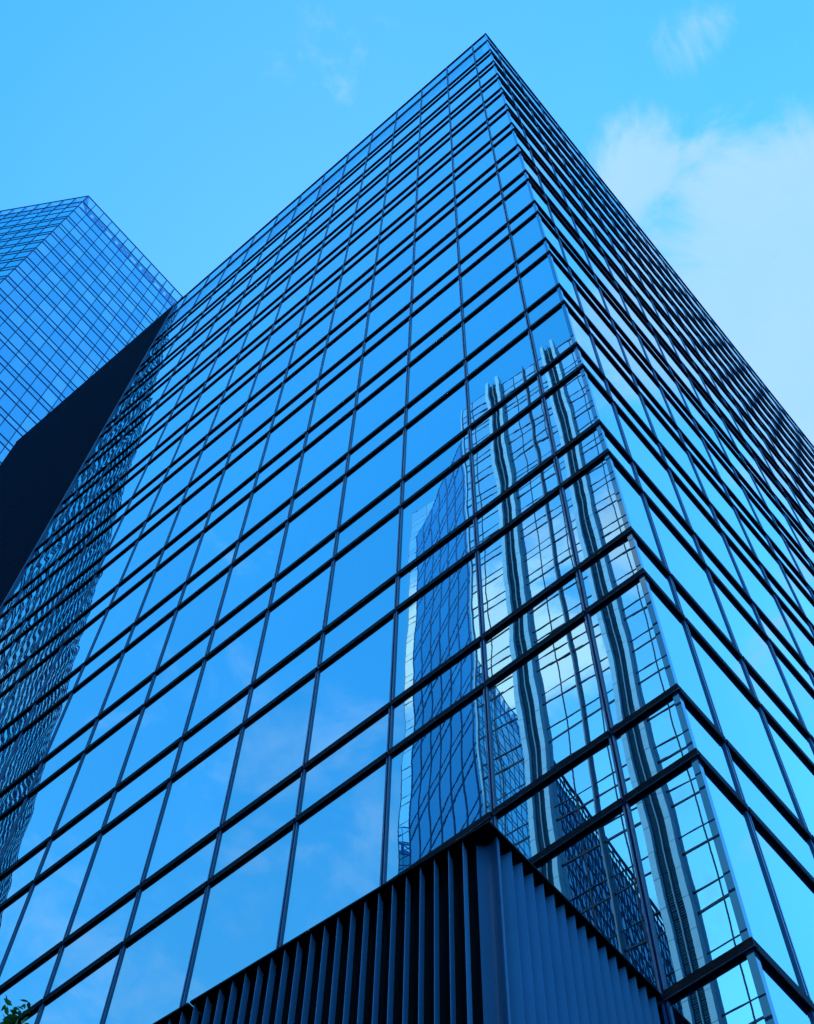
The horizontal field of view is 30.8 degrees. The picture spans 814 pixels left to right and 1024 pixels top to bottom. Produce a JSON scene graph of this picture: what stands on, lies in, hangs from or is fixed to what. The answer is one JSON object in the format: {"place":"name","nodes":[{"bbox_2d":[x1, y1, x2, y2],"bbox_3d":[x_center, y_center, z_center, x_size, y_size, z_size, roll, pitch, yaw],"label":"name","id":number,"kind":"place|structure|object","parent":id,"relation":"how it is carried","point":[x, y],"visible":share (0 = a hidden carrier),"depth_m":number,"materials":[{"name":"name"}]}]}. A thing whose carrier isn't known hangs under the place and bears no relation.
{"place":"outdoors","nodes":[
{"label":"outdoors","id":0,"kind":"place"},
{"bbox_2d":[0,195,182,463],"bbox_3d":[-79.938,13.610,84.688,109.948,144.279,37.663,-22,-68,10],"label":"tower","id":1,"kind":"structure","parent":0,"point":[83,298],"depth_m":122.98,"materials":[{"name":"blue glass"}]},
{"bbox_2d":[0,33,813,1023],"bbox_3d":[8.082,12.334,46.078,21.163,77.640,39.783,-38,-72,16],"label":"office tower","id":2,"kind":"structure","parent":0,"point":[444,477],"depth_m":25.16,"materials":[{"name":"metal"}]},
{"bbox_2d":[0,0,813,445],"label":"sky","id":3,"kind":"structure","parent":0,"point":[192,125],"materials":[{"name":"blue"}]},
{"label":"ground","id":4,"kind":"structure","parent":0,"visible":0},
{"bbox_2d":[0,996,30,1023],"bbox_3d":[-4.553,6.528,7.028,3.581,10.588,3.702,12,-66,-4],"label":"street tree","id":5,"kind":"object","parent":4,"relation":"on","point":[13,1020],"visible":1,"depth_m":11.47,"materials":[{"name":"green plant"}]},
{"bbox_2d":[0,302,176,611],"bbox_3d":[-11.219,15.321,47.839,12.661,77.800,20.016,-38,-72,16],"label":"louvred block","id":6,"kind":"structure","parent":4,"relation":"on","point":[42,464],"depth_m":66.10,"materials":[{"name":"metal"}]},
{"bbox_2d":[153,820,660,1023],"bbox_3d":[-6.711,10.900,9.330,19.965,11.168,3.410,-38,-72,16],"label":"louvre annex","id":7,"kind":"object","parent":4,"relation":"on","point":[488,922],"visible":1,"depth_m":11.33,"materials":[{"name":"paint"}]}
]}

